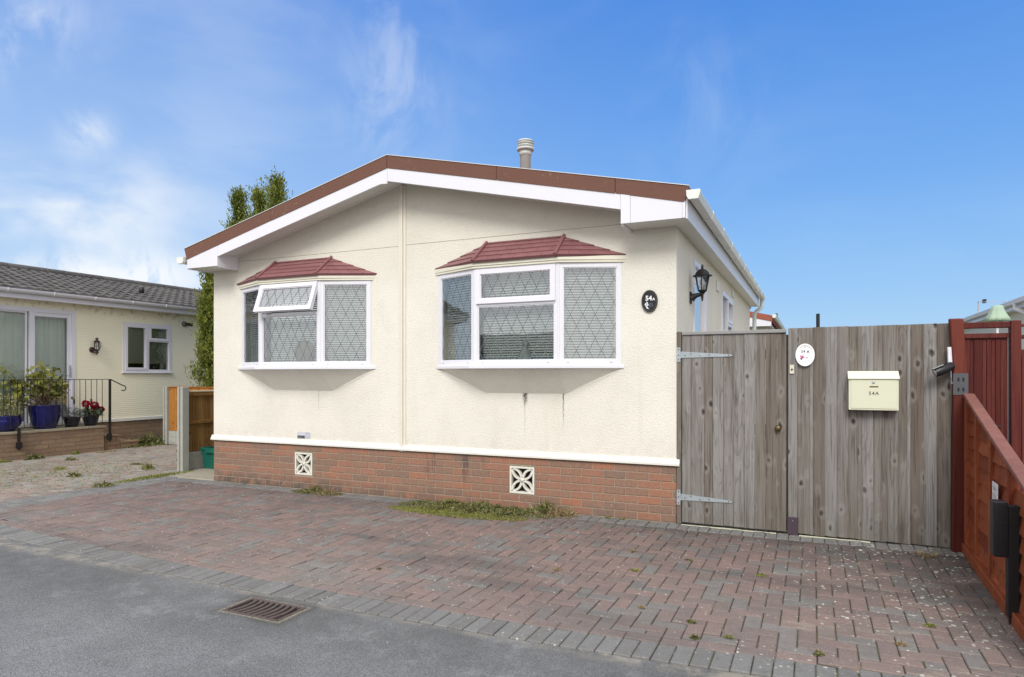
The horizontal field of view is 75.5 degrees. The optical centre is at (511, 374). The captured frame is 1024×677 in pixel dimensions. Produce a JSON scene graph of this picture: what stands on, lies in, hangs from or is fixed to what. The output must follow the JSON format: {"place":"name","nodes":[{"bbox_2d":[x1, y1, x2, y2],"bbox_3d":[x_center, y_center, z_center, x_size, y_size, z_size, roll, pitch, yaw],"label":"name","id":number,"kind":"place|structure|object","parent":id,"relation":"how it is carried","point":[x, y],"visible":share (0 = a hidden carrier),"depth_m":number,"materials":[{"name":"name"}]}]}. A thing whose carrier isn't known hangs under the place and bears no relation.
{"place":"outdoors","nodes":[
{"label":"outdoors","id":0,"kind":"place"},
{"bbox_2d":[0,476,174,505],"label":"neighbour driveway border","id":1,"kind":"object","parent":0,"point":[65,493],"visible":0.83,"depth_m":8.71,"materials":[{"name":"grey concrete"}]},
{"bbox_2d":[91,480,117,487],"bbox_3d":[-5.636,1.500,9.123,0.315,0.102,0.312,0,0,24],"label":"boundary weed tuft","id":2,"kind":"object","parent":1,"relation":"on","point":[104,483],"visible":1,"depth_m":9.10,"materials":[{"name":"green plant"}]},
{"bbox_2d":[0,445,204,501],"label":"neighbour driveway","id":3,"kind":"structure","parent":0,"point":[166,454],"depth_m":10.76,"materials":[{"name":"grey gravel"}]},
{"bbox_2d":[23,453,44,459],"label":"veranda weeds","id":4,"kind":"object","parent":3,"relation":"on","point":[35,457],"visible":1,"depth_m":12.06,"materials":[{"name":"green plant"}]},
{"bbox_2d":[66,471,81,477],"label":"driveway tuft","id":5,"kind":"object","parent":3,"relation":"on","point":[73,474],"visible":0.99,"depth_m":9.99,"materials":[{"name":"green plant"}]},
{"bbox_2d":[0,457,174,495],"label":"driveway weeds","id":6,"kind":"object","parent":3,"relation":"on","point":[64,473],"visible":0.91,"depth_m":10.28,"materials":[{"name":"plant"}]},
{"bbox_2d":[120,431,168,448],"bbox_3d":[-7.959,1.395,14.576,0.730,0.339,1.821,0,0,24],"label":"plant","id":7,"kind":"object","parent":3,"relation":"on","point":[150,440],"visible":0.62,"depth_m":14.46,"materials":[{"name":"green plant"}]},
{"bbox_2d":[141,459,154,469],"bbox_3d":[-5.948,1.461,10.796,0.250,0.182,0.220,0,0,24],"label":"driveway tuft","id":8,"kind":"object","parent":3,"relation":"on","point":[150,467],"visible":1,"depth_m":10.78,"materials":[{"name":"green plant"}]},
{"bbox_2d":[110,470,193,483],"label":"boundary weeds","id":9,"kind":"object","parent":3,"relation":"on","point":[149,476],"visible":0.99,"depth_m":9.87,"materials":[{"name":"green plant"}]},
{"bbox_2d":[177,387,188,470],"bbox_3d":[-5.274,0.877,10.596,0.124,1.345,0.124,0,0,24],"label":"concrete post","id":10,"kind":"object","parent":3,"relation":"on","point":[182,428],"visible":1,"depth_m":10.56,"materials":[{"name":"grey concrete"}]},
{"bbox_2d":[189,390,213,469],"bbox_3d":[-4.870,0.907,11.532,0.082,1.285,1.907,0,0,24],"label":"side fence panel","id":11,"kind":"object","parent":3,"relation":"on","point":[201,417],"visible":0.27,"depth_m":10.90,"materials":[{"name":"brown wood"}]},
{"bbox_2d":[165,468,213,480],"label":"side path","id":12,"kind":"structure","parent":0,"point":[204,474],"depth_m":10.10,"materials":[{"name":"concrete"}]},
{"bbox_2d":[199,446,213,468],"bbox_3d":[-4.756,1.371,10.913,0.640,0.345,0.454,0,0,24],"label":"recycling box","id":13,"kind":"object","parent":12,"relation":"on","point":[208,456],"visible":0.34,"depth_m":10.81,"materials":[{"name":"green plastic"}]},
{"bbox_2d":[294,340,314,361],"bbox_3d":[-2.754,-0.302,8.772,0.344,0.322,0.024,0,0,24],"label":"decorative plate","id":14,"kind":"object","parent":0,"point":[307,354],"visible":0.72,"depth_m":8.76,"materials":[{"name":"white ceramic"}]},
{"bbox_2d":[0,536,758,676],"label":"road","id":15,"kind":"structure","parent":0,"point":[64,614],"depth_m":3.90,"materials":[{"name":"grey asphalt"}]},
{"bbox_2d":[222,598,305,621],"bbox_3d":[-1.647,1.635,4.399,0.500,0.151,0.290,0,0,24],"label":"drain grate","id":16,"kind":"object","parent":15,"relation":"in","point":[266,609],"visible":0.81,"depth_m":4.39,"materials":[{"name":"metal"}]},
{"bbox_2d":[0,524,918,676],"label":"kerb strip","id":17,"kind":"object","parent":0,"point":[762,666],"visible":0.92,"depth_m":4.14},
{"bbox_2d":[0,477,964,556],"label":"driveway border","id":18,"kind":"object","parent":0,"point":[878,545],"visible":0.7,"depth_m":6.90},
{"bbox_2d":[291,484,342,495],"bbox_3d":[-2.556,1.491,8.644,0.834,0.126,0.306,0,0,24],"label":"wall foot weed","id":19,"kind":"object","parent":18,"relation":"on","point":[310,489],"depth_m":8.61,"materials":[{"name":"green plant"}]},
{"bbox_2d":[304,487,345,495],"bbox_3d":[-2.464,1.490,8.580,0.709,0.122,0.287,0,0,24],"label":"wall foot dry weed","id":20,"kind":"object","parent":18,"relation":"on","point":[331,492],"depth_m":8.52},
{"bbox_2d":[529,498,555,513],"bbox_3d":[0.342,1.454,7.356,0.276,0.200,0.356,0,0,-37],"label":"weed clump","id":21,"kind":"object","parent":18,"relation":"on","point":[544,507],"visible":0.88,"depth_m":7.32,"materials":[{"name":"green plant"}]},
{"bbox_2d":[534,504,578,518],"bbox_3d":[0.481,1.472,7.259,0.347,0.156,0.492,0,0,-45],"label":"dry weed clump","id":22,"kind":"object","parent":18,"relation":"on","point":[556,512],"visible":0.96,"depth_m":7.20,"materials":[{"name":"beige plant"}]},
{"bbox_2d":[681,524,869,542],"bbox_3d":[2.525,1.547,6.450,1.711,0.010,0.024,0,0,24],"label":"threshold mortar","id":23,"kind":"object","parent":18,"relation":"on","point":[775,533],"visible":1,"depth_m":6.45,"materials":[{"name":"grey concrete"}]},
{"bbox_2d":[787,323,950,547],"bbox_3d":[3.296,0.547,6.169,1.340,2.006,0.090,0,0,24],"label":"board fence","id":24,"kind":"object","parent":18,"relation":"on","point":[876,475],"visible":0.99,"depth_m":6.12,"materials":[{"name":"grey wood"}]},
{"bbox_2d":[790,365,793,373],"bbox_3d":[2.705,-0.049,6.387,0.040,0.087,0.018,0,0,24],"label":"doorbell","id":25,"kind":"object","parent":24,"relation":"attached to","point":[791,369],"visible":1,"depth_m":6.38,"materials":[{"name":"beige plastic"}]},
{"bbox_2d":[796,344,814,365],"bbox_3d":[2.810,-0.187,6.336,0.168,0.216,0.021,0,0,24],"label":"oval number plaque","id":26,"kind":"object","parent":24,"relation":"attached to","point":[805,354],"visible":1,"depth_m":6.33,"materials":[{"name":"white ceramic"}]},
{"bbox_2d":[847,371,899,410],"bbox_3d":[3.310,0.149,6.058,0.414,0.359,0.114,0,0,24],"label":"letterbox","id":27,"kind":"object","parent":24,"relation":"attached to","point":[873,390],"visible":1,"depth_m":6.02,"materials":[{"name":"beige metal"}]},
{"bbox_2d":[851,380,896,408],"bbox_3d":[3.293,0.181,6.015,0.366,0.262,0.008,0,0,24],"label":"door","id":28,"kind":"structure","parent":27,"relation":"in","point":[868,394],"depth_m":6.01,"materials":[{"name":"beige metal"}]},
{"bbox_2d":[948,318,967,552],"bbox_3d":[3.914,0.533,5.798,0.132,2.054,0.113,0,0,24],"label":"red post","id":29,"kind":"object","parent":18,"relation":"on","point":[959,384],"visible":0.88,"depth_m":5.76,"materials":[{"name":"brown wood"}]},
{"bbox_2d":[932,347,954,376],"bbox_3d":[3.776,-0.110,5.794,0.210,0.260,0.109,0,0,3],"label":"security camera","id":30,"kind":"object","parent":29,"relation":"attached to","point":[945,368],"visible":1,"depth_m":5.76,"materials":[{"name":"black plastic"}]},
{"bbox_2d":[0,481,1023,676],"bbox_3d":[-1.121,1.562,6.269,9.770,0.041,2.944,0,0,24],"label":"driveway","id":31,"kind":"structure","parent":0,"point":[345,545],"depth_m":5.21,"materials":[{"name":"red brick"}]},
{"bbox_2d":[388,505,526,520],"bbox_3d":[-0.641,1.535,7.373,1.758,0.038,0.411,0,0,24],"label":"moss edge","id":32,"kind":"object","parent":31,"relation":"on","point":[416,510],"visible":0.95,"depth_m":7.31,"materials":[{"name":"green plant"}]},
{"bbox_2d":[398,498,554,518],"bbox_3d":[-0.447,1.493,7.560,2.015,0.128,0.667,0,0,24],"label":"weed mat","id":33,"kind":"object","parent":31,"relation":"on","point":[479,507],"visible":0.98,"depth_m":7.51,"materials":[{"name":"green plant"}]},
{"bbox_2d":[677,332,681,523],"bbox_3d":[1.743,0.554,6.878,0.047,1.992,0.057,0,0,24],"label":"gate post","id":34,"kind":"object","parent":31,"relation":"on","point":[679,425],"visible":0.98,"depth_m":6.85,"materials":[{"name":"grey wood"}]},
{"bbox_2d":[677,329,787,531],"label":"side gate","id":35,"kind":"structure","parent":34,"relation":"attached to","point":[725,429],"depth_m":6.62,"materials":[{"name":"grey wood"}]},
{"bbox_2d":[686,619,695,623],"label":"grass tuft","id":36,"kind":"object","parent":31,"relation":"on","point":[691,621],"visible":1,"depth_m":4.11,"materials":[{"name":"green plant"}]},
{"bbox_2d":[689,633,699,639],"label":"grass tuft","id":37,"kind":"object","parent":31,"relation":"on","point":[695,637],"visible":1,"depth_m":3.86,"materials":[{"name":"green plant"}]},
{"bbox_2d":[813,648,824,656],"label":"grass tuft","id":38,"kind":"object","parent":31,"relation":"on","point":[819,653],"visible":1,"depth_m":3.64,"materials":[{"name":"green plant"}]},
{"bbox_2d":[894,640,907,646],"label":"grass tuft","id":39,"kind":"object","parent":31,"relation":"on","point":[897,643],"visible":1,"depth_m":3.78,"materials":[{"name":"beige plant"}]},
{"bbox_2d":[913,547,940,559],"bbox_3d":[3.514,1.510,5.598,0.204,0.081,0.170,0,0,24],"label":"dry grass tuft","id":40,"kind":"object","parent":31,"relation":"on","point":[923,555],"visible":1,"depth_m":5.59,"materials":[{"name":"beige plant"}]},
{"bbox_2d":[924,622,935,627],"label":"grass tuft","id":41,"kind":"object","parent":31,"relation":"on","point":[930,625],"visible":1,"depth_m":4.06,"materials":[{"name":"green plant"}]},
{"bbox_2d":[962,393,1023,641],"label":"lap fence","id":42,"kind":"object","parent":31,"relation":"on","point":[990,455],"visible":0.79,"depth_m":4.96,"materials":[{"name":"red wood"}]},
{"bbox_2d":[992,481,997,498],"bbox_3d":[3.349,0.816,4.580,0.010,0.132,0.180,0,0,24],"label":"notice plate","id":43,"kind":"object","parent":42,"relation":"attached to","point":[994,490],"visible":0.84,"depth_m":4.59,"materials":[{"name":"white ceramic"}]},
{"bbox_2d":[990,499,1019,624],"bbox_3d":[3.068,1.174,4.114,0.136,0.772,0.097,0,0,24],"label":"black utility post","id":44,"kind":"object","parent":31,"relation":"on","point":[1004,529],"visible":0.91,"depth_m":4.08,"materials":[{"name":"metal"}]},
{"bbox_2d":[0,0,1023,334],"label":"sky","id":45,"kind":"structure","parent":0,"point":[863,160],"materials":[{"name":"blue"}]},
{"bbox_2d":[681,439,949,548],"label":"garden path","id":46,"kind":"structure","parent":0,"point":[741,528],"depth_m":6.63,"materials":[{"name":"concrete"}]},
{"bbox_2d":[816,314,819,326],"bbox_3d":[5.027,0.275,10.858,0.057,2.550,0.060,0,0,24],"label":"black pole","id":47,"kind":"object","parent":46,"relation":"on","point":[817,320],"visible":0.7,"depth_m":10.84,"materials":[{"name":"metal"}]},
{"bbox_2d":[983,305,1010,332],"bbox_3d":[7.840,0.217,10.675,0.376,2.665,0.376,0,0,41],"label":"parasol","id":48,"kind":"object","parent":46,"relation":"on","point":[997,313],"visible":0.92,"depth_m":10.60,"materials":[{"name":"green fabric"}]},
{"label":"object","id":49,"kind":"structure","parent":0,"visible":0},
{"bbox_2d":[0,424,138,460],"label":"veranda","id":50,"kind":"object","parent":49,"relation":"on","point":[64,440],"visible":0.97,"depth_m":12.65,"materials":[{"name":"brick"}]},
{"bbox_2d":[0,393,22,431],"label":"round blue pot","id":51,"kind":"object","parent":50,"relation":"on","point":[13,421],"visible":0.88,"depth_m":12.01,"materials":[{"name":"ceramic"}]},
{"bbox_2d":[0,361,73,428],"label":"shrub pot","id":52,"kind":"object","parent":50,"relation":"on","point":[49,415],"visible":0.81,"depth_m":12.56,"materials":[{"name":"blue plant"}]},
{"bbox_2d":[0,379,125,449],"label":"veranda railing","id":53,"kind":"object","parent":50,"relation":"on","point":[19,442],"visible":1,"depth_m":12.65,"materials":[{"name":"black metal"}]},
{"bbox_2d":[60,407,84,426],"bbox_3d":[-8.759,0.839,13.136,0.479,0.405,0.480,0,0,24],"label":"silver plant pot","id":54,"kind":"object","parent":50,"relation":"on","point":[75,419],"visible":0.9,"depth_m":13.06,"materials":[{"name":"plant"}]},
{"bbox_2d":[78,400,104,425],"bbox_3d":[-8.581,0.773,13.457,0.466,0.535,0.473,0,0,-21],"label":"geranium pot","id":55,"kind":"object","parent":50,"relation":"on","point":[88,414],"visible":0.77,"depth_m":13.39,"materials":[{"name":"plant"}]},
{"bbox_2d":[163,386,168,443],"bbox_3d":[-7.663,0.907,14.685,0.124,1.285,0.124,0,0,24],"label":"concrete post","id":56,"kind":"object","parent":49,"relation":"on","point":[166,413],"visible":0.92,"depth_m":14.64,"materials":[{"name":"grey concrete"}]},
{"bbox_2d":[168,386,213,444],"bbox_3d":[-5.993,0.908,13.924,3.530,1.283,0.060,0,0,24],"label":"orange fence panel","id":57,"kind":"object","parent":49,"relation":"on","point":[172,415],"visible":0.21,"depth_m":14.57,"materials":[{"name":"brown wood"}]},
{"bbox_2d":[183,226,226,386],"bbox_3d":[-6.525,-0.886,14.820,1.625,4.884,1.179,0,0,24],"label":"conifer tree","id":58,"kind":"object","parent":49,"relation":"on","point":[205,336],"visible":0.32,"depth_m":14.64,"materials":[{"name":"green plant"}]},
{"bbox_2d":[219,165,292,228],"bbox_3d":[-5.950,-1.582,15.145,2.409,6.282,1.878,0,0,24],"label":"conifer tree","id":59,"kind":"object","parent":49,"relation":"on","point":[275,194],"visible":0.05,"depth_m":15.22,"materials":[{"name":"green plant"}]},
{"label":"ground","id":60,"kind":"structure","parent":0,"visible":0},
{"bbox_2d":[0,262,205,439],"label":"neighbour bungalow","id":61,"kind":"object","parent":60,"relation":"on","point":[62,320],"visible":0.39,"depth_m":14.40,"materials":[{"name":"paint"}]},
{"bbox_2d":[0,305,75,423],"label":"patio door","id":62,"kind":"structure","parent":61,"relation":"in","point":[29,336],"depth_m":13.12,"materials":[{"name":"white plastic"}]},
{"bbox_2d":[89,338,100,354],"bbox_3d":[-8.822,-0.600,13.979,0.200,0.380,0.136,0,0,-7],"label":"carriage lamp","id":63,"kind":"object","parent":61,"relation":"attached to","point":[97,347],"visible":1,"depth_m":13.97,"materials":[{"name":"brown metal"}]},
{"bbox_2d":[121,322,172,372],"bbox_3d":[-8.384,-0.592,15.170,0.145,1.135,1.265,0,0,24],"label":"window","id":64,"kind":"structure","parent":61,"relation":"in","point":[147,344],"depth_m":15.13,"materials":[{"name":"white plastic"}]},
{"bbox_2d":[182,321,192,326],"bbox_3d":[-7.885,-1.220,16.059,0.251,0.140,0.113,0,0,-23],"label":"flood sensor","id":65,"kind":"object","parent":61,"relation":"attached to","point":[184,323],"visible":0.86,"depth_m":16.02,"materials":[{"name":"black metal"}]},
{"bbox_2d":[176,138,765,523],"bbox_3d":[0.551,-1.028,12.299,7.223,5.255,9.750,0,0,24],"label":"park home","id":66,"kind":"object","parent":60,"relation":"on","point":[415,301],"visible":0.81,"depth_m":8.02,"materials":[{"name":"beige paint"}]},
{"bbox_2d":[297,432,309,438],"bbox_3d":[-2.814,0.823,8.933,0.225,0.090,0.005,0,0,24],"label":"meter sticker","id":67,"kind":"object","parent":66,"relation":"on","point":[304,435],"visible":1,"depth_m":8.93,"materials":[{"name":"white plastic"}]},
{"bbox_2d":[237,256,376,390],"bbox_3d":[-2.724,-0.679,9.174,2.433,1.788,1.333,0,0,24],"label":"bay window","id":68,"kind":"structure","parent":66,"relation":"in","point":[336,320],"depth_m":8.73,"materials":[{"name":"white plastic"}]},
{"bbox_2d":[435,234,626,393],"bbox_3d":[0.260,-0.679,7.849,2.394,1.788,1.270,0,0,24],"label":"bay window","id":69,"kind":"structure","parent":66,"relation":"in","point":[555,294],"depth_m":7.44,"materials":[{"name":"white plastic"}]},
{"bbox_2d":[518,339,532,358],"bbox_3d":[0.149,-0.264,7.460,0.186,0.262,0.186,0,0,24],"label":"figurine","id":70,"kind":"object","parent":69,"relation":"on","point":[527,352],"visible":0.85,"depth_m":7.42,"materials":[{"name":"white ceramic"}]},
{"bbox_2d":[641,290,657,311],"bbox_3d":[1.452,-0.774,6.978,0.172,0.236,0.022,0,0,24],"label":"house number plaque","id":71,"kind":"object","parent":66,"relation":"attached to","point":[649,300],"visible":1,"depth_m":6.97,"materials":[{"name":"black ceramic"}]},
{"bbox_2d":[695,269,702,330],"bbox_3d":[2.328,-0.032,8.308,0.032,2.545,0.850,0,0,24],"label":"side door","id":72,"kind":"structure","parent":66,"relation":"in","point":[698,303],"depth_m":8.37,"materials":[{"name":"white glass"}]},
{"bbox_2d":[690,264,711,303],"bbox_3d":[2.162,-1.038,7.582,0.259,0.447,0.216,0,0,24],"label":"wall lantern","id":73,"kind":"object","parent":66,"relation":"attached to","point":[703,274],"depth_m":7.56,"materials":[{"name":"black metal"}]},
{"bbox_2d":[722,291,732,330],"bbox_3d":[3.544,-0.700,10.940,0.082,1.200,1.460,0,0,24],"label":"side window","id":74,"kind":"structure","parent":66,"relation":"in","point":[727,303],"depth_m":10.91,"materials":[{"name":"white plastic"}]},
{"bbox_2d":[750,311,784,424],"bbox_3d":[6.329,-0.532,24.974,7.190,4.165,7.830,0,0,24],"label":"park home","id":75,"kind":"object","parent":60,"relation":"on","point":[766,321],"visible":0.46,"depth_m":20.42,"materials":[{"name":"white plastic"}]},
{"bbox_2d":[951,296,1023,383],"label":"neighbouring house","id":76,"kind":"structure","parent":60,"relation":"on","point":[1014,309],"depth_m":14.96,"materials":[{"name":"grey concrete"}]},
{"bbox_2d":[978,299,1007,312],"bbox_3d":[11.687,-1.710,16.126,0.220,0.420,2.713,0,0,24],"label":"tv aerial","id":77,"kind":"object","parent":76,"relation":"attached to","point":[984,301],"visible":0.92,"depth_m":16.66,"materials":[{"name":"metal"}]},
{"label":"neighbour path","id":78,"kind":"structure","parent":0,"visible":0},
{"bbox_2d":[964,320,1023,492],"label":"trellis fence","id":79,"kind":"object","parent":78,"relation":"on","point":[1015,396],"visible":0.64,"depth_m":5.77,"materials":[{"name":"red wood"}]},
{"bbox_2d":[964,333,1008,440],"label":"red gate","id":80,"kind":"structure","parent":79,"relation":"attached to","point":[987,362],"depth_m":5.88,"materials":[{"name":"brown wood"}]}
]}

